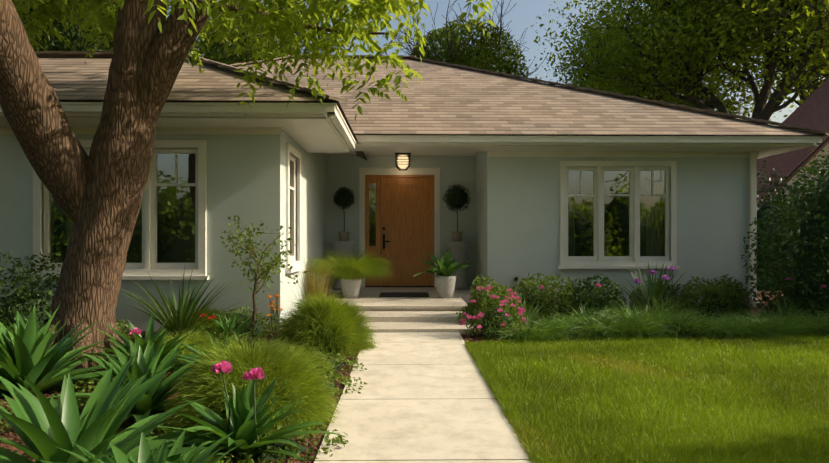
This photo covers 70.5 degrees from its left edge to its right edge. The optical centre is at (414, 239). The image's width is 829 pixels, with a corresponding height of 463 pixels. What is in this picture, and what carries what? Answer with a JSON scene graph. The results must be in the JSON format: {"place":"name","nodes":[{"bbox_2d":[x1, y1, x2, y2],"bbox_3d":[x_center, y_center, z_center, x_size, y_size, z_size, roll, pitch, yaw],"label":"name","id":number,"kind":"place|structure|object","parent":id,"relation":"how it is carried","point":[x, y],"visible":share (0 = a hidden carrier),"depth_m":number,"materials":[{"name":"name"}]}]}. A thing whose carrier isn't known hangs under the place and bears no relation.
{"place":"outdoors","nodes":[
{"label":"outdoors","id":0,"kind":"place"},
{"bbox_2d":[54,154,645,262],"bbox_3d":[-0.144,-0.229,9.728,9.748,2.600,5.570,0,0,-1],"label":"window glass","id":1,"kind":"object","parent":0,"point":[577,236],"depth_m":8.22,"materials":[{"name":"glass"}]},
{"bbox_2d":[0,117,756,331],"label":"house walls","id":2,"kind":"structure","parent":0,"point":[509,222],"depth_m":9.25,"materials":[{"name":"grey paint"}]},
{"bbox_2d":[365,175,433,285],"bbox_3d":[-0.271,-0.154,10.771,1.270,2.050,0.120,0,0,-1],"label":"front door","id":3,"kind":"structure","parent":2,"relation":"attached to","point":[405,211],"depth_m":10.75,"materials":[{"name":"brown wood"}]},
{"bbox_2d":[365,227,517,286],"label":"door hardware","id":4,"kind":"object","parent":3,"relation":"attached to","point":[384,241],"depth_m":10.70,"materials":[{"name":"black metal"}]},
{"bbox_2d":[0,102,822,306],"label":"house trim","id":5,"kind":"structure","parent":2,"relation":"attached to","point":[330,134],"depth_m":8.63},
{"bbox_2d":[1,290,786,462],"bbox_3d":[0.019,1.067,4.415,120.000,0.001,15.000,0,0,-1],"label":"mulch beds","id":6,"kind":"object","parent":0,"point":[753,310],"visible":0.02,"depth_m":8.69,"materials":[{"name":"brown soil"}]},
{"bbox_2d":[0,250,60,329],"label":"shrubs","id":7,"kind":"object","parent":6,"relation":"on","point":[22,278],"visible":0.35,"depth_m":6.13,"materials":[{"name":"green plant"}]},
{"bbox_2d":[17,1,192,50],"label":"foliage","id":8,"kind":"object","parent":6,"relation":"on","point":[45,44],"depth_m":27.73,"materials":[{"name":"green plant"}]},
{"bbox_2d":[18,0,199,52],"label":"foliage","id":9,"kind":"object","parent":6,"relation":"on","point":[73,40],"visible":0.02,"depth_m":26.79,"materials":[{"name":"green plant"}]},
{"bbox_2d":[0,288,344,461],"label":"plants","id":10,"kind":"object","parent":6,"relation":"on","point":[42,314],"visible":0.08,"depth_m":6.03,"materials":[{"name":"green plant"}]},
{"bbox_2d":[0,305,346,462],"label":"broad-leaved plants","id":11,"kind":"object","parent":6,"relation":"on","point":[32,362],"visible":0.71,"depth_m":2.77,"materials":[{"name":"green plant"}]},
{"bbox_2d":[0,304,366,462],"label":"plants","id":12,"kind":"object","parent":6,"relation":"on","point":[247,454],"visible":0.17,"depth_m":3.87,"materials":[{"name":"green plant"}]},
{"bbox_2d":[200,313,215,318],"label":"red flowers","id":13,"kind":"object","parent":12,"relation":"on","point":[210,317],"visible":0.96,"depth_m":5.88,"materials":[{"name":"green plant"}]},
{"bbox_2d":[0,0,495,370],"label":"tree","id":14,"kind":"object","parent":6,"relation":"on","point":[96,193],"visible":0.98,"depth_m":4.96,"materials":[{"name":"brown plant"}]},
{"bbox_2d":[193,12,320,66],"bbox_3d":[-7.578,-5.649,29.841,6.778,13.866,7.110,0,0,42],"label":"foliage","id":15,"kind":"object","parent":6,"relation":"on","point":[213,53],"visible":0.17,"depth_m":27.96,"materials":[{"name":"green plant"}]},
{"bbox_2d":[220,215,307,335],"bbox_3d":[-1.651,0.406,6.236,0.824,1.339,1.144,0,0,-23],"label":"sapling","id":16,"kind":"object","parent":6,"relation":"on","point":[265,254],"depth_m":6.29,"materials":[{"name":"green plant"}]},
{"bbox_2d":[0,319,554,462],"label":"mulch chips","id":17,"kind":"object","parent":6,"relation":"on","point":[124,425],"visible":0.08,"depth_m":3.52,"materials":[{"name":"brown wood"}]},
{"bbox_2d":[120,266,256,336],"bbox_3d":[-2.448,0.655,6.114,1.596,0.792,1.345,0,0,-1],"label":"flax plant","id":18,"kind":"object","parent":17,"relation":"on","point":[172,323],"visible":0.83,"depth_m":6.03,"materials":[{"name":"green plant"}]},
{"bbox_2d":[135,296,280,454],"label":"flower stems","id":19,"kind":"object","parent":17,"relation":"on","point":[276,303],"visible":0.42,"depth_m":2.88,"materials":[{"name":"green plant"}]},
{"bbox_2d":[128,327,264,380],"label":"pink flowers","id":20,"kind":"object","parent":19,"relation":"attached to","point":[224,366],"visible":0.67,"depth_m":2.82,"materials":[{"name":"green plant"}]},
{"bbox_2d":[267,294,283,315],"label":"orange flowers","id":21,"kind":"object","parent":19,"relation":"attached to","point":[277,295],"visible":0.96,"depth_m":5.97,"materials":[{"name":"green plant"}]},
{"bbox_2d":[219,327,281,352],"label":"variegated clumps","id":22,"kind":"object","parent":17,"relation":"on","point":[246,339],"visible":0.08,"depth_m":5.22,"materials":[{"name":"green plant"}]},
{"bbox_2d":[154,291,380,446],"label":"grass mounds","id":23,"kind":"object","parent":17,"relation":"on","point":[286,352],"depth_m":3.41,"materials":[{"name":"green plant"}]},
{"bbox_2d":[292,253,345,306],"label":"plume grass","id":24,"kind":"object","parent":6,"relation":"on","point":[312,288],"depth_m":6.21,"materials":[{"name":"plant"}]},
{"bbox_2d":[313,287,482,333],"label":"porch steps","id":25,"kind":"structure","parent":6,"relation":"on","point":[433,312],"depth_m":7.65,"materials":[{"name":"beige concrete"}]},
{"bbox_2d":[331,241,469,298],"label":"planters","id":26,"kind":"object","parent":25,"relation":"on","point":[446,286],"visible":0.75,"depth_m":10.12,"materials":[{"name":"ceramic"}]},
{"bbox_2d":[338,232,462,240],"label":"topiary pots","id":27,"kind":"object","parent":26,"relation":"on","point":[344,236],"visible":1,"depth_m":10.24,"materials":[{"name":"ceramic"}]},
{"bbox_2d":[379,292,428,296],"bbox_3d":[-0.162,0.864,9.188,0.760,0.014,0.650,0,0,-1],"label":"door mat","id":28,"kind":"object","parent":25,"relation":"on","point":[404,294],"depth_m":9.13,"materials":[{"name":"black rubber"}]},
{"bbox_2d":[0,57,825,159],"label":"house roof","id":29,"kind":"structure","parent":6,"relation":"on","point":[442,99],"depth_m":9.48,"materials":[{"name":"brown"}]},
{"bbox_2d":[395,153,410,170],"bbox_3d":[-0.206,-1.382,10.462,0.280,0.295,0.280,0,0,-1],"label":"porch lantern","id":30,"kind":"object","parent":29,"relation":"attached to","point":[402,159],"visible":1,"depth_m":10.38,"materials":[{"name":"black metal"}]},
{"bbox_2d":[35,51,828,135],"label":"roof hip caps","id":31,"kind":"object","parent":29,"relation":"on","point":[110,54],"visible":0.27,"depth_m":9.27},
{"bbox_2d":[384,0,547,77],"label":"tree","id":32,"kind":"object","parent":6,"relation":"on","point":[485,56],"visible":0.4,"depth_m":28.12,"materials":[{"name":"green plant"}]},
{"bbox_2d":[456,273,752,341],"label":"shrubs","id":33,"kind":"object","parent":6,"relation":"on","point":[719,289],"visible":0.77,"depth_m":7.59,"materials":[{"name":"green plant"}]},
{"bbox_2d":[540,0,757,111],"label":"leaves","id":34,"kind":"object","parent":6,"relation":"on","point":[586,76],"visible":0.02,"depth_m":39.86,"materials":[{"name":"green plant"}]},
{"bbox_2d":[471,181,828,338],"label":"shrub","id":35,"kind":"object","parent":6,"relation":"on","point":[810,248],"visible":0.19,"depth_m":7.43,"materials":[{"name":"green plant"}]},
{"bbox_2d":[479,294,828,346],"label":"grass clump row","id":36,"kind":"object","parent":6,"relation":"on","point":[617,323],"visible":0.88,"depth_m":6.25,"materials":[{"name":"green plant"}]},
{"bbox_2d":[460,277,826,331],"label":"pink flowers","id":37,"kind":"object","parent":36,"relation":"on","point":[463,321],"visible":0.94,"depth_m":6.21,"materials":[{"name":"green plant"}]},
{"bbox_2d":[499,261,819,322],"bbox_3d":[2.870,0.658,7.607,3.966,0.785,2.096,0,0,-1],"label":"flowering plant","id":38,"kind":"object","parent":6,"relation":"on","point":[658,292],"visible":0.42,"depth_m":7.52,"materials":[{"name":"green plant"}]},
{"bbox_2d":[507,0,828,124],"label":"tree","id":39,"kind":"object","parent":6,"relation":"on","point":[682,38],"visible":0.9,"depth_m":24.36,"materials":[{"name":"green plant"}]},
{"bbox_2d":[541,270,824,317],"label":"flower stems","id":40,"kind":"object","parent":6,"relation":"on","point":[672,294],"visible":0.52,"depth_m":7.02,"materials":[{"name":"green plant"}]},
{"bbox_2d":[633,266,676,282],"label":"flowers","id":41,"kind":"object","parent":40,"relation":"on","point":[666,277],"visible":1,"depth_m":7.02,"materials":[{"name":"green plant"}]},
{"bbox_2d":[561,274,828,318],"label":"shrubs","id":42,"kind":"object","parent":6,"relation":"on","point":[586,293],"visible":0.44,"depth_m":7.65,"materials":[{"name":"green plant"}]},
{"bbox_2d":[661,10,828,119],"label":"tree","id":43,"kind":"object","parent":6,"relation":"on","point":[779,72],"visible":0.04,"depth_m":28.38,"materials":[{"name":"green plant"}]},
{"bbox_2d":[757,198,816,289],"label":"hedges","id":44,"kind":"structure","parent":6,"relation":"on","point":[766,218],"depth_m":12.45,"materials":[{"name":"green plant"}]},
{"bbox_2d":[757,160,827,287],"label":"hedge leaves","id":45,"kind":"object","parent":6,"relation":"on","point":[770,189],"visible":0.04,"depth_m":12.66,"materials":[{"name":"green plant"}]},
{"bbox_2d":[757,79,828,210],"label":"neighbour house","id":46,"kind":"structure","parent":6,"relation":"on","point":[811,111],"depth_m":14.63,"materials":[{"name":"brown"}]},
{"bbox_2d":[335,188,467,207],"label":"topiaries","id":47,"kind":"object","parent":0,"point":[450,199],"visible":0.52,"depth_m":10.20,"materials":[{"name":"green plant"}]},
{"bbox_2d":[314,332,531,462],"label":"walkway","id":48,"kind":"structure","parent":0,"point":[426,397],"depth_m":3.57,"materials":[{"name":"concrete"}]},
{"bbox_2d":[110,0,824,125],"label":"sky","id":49,"kind":"structure","parent":0,"point":[523,15],"materials":[{"name":"blue"}]},
{"bbox_2d":[568,171,663,255],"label":"curtains","id":50,"kind":"object","parent":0,"point":[649,210],"depth_m":9.48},
{"label":"lawn","id":51,"kind":"structure","parent":0,"visible":0},
{"bbox_2d":[464,332,828,462],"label":"lawn grass","id":52,"kind":"structure","parent":51,"relation":"on","point":[687,422],"depth_m":3.79,"materials":[{"name":"green plant"}]},
{"bbox_2d":[741,149,828,312],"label":"shrub","id":53,"kind":"object","parent":51,"relation":"on","point":[791,221],"visible":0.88,"depth_m":7.55,"materials":[{"name":"green plant"}]},
{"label":"pot soil","id":54,"kind":"structure","parent":0,"visible":0},
{"bbox_2d":[306,245,406,287],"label":"potted grass","id":55,"kind":"object","parent":54,"relation":"on","point":[357,267],"depth_m":8.54,"materials":[{"name":"green plant"}]},
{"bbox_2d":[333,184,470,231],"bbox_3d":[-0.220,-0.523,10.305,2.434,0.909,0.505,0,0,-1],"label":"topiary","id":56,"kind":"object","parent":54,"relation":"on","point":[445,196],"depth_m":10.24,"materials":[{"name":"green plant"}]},
{"bbox_2d":[413,249,471,276],"bbox_3d":[0.427,0.350,8.793,0.926,0.448,1.083,0,0,-1],"label":"potted fern","id":57,"kind":"object","parent":54,"relation":"on","point":[446,265],"visible":0.96,"depth_m":8.67,"materials":[{"name":"green plant"}]}
]}

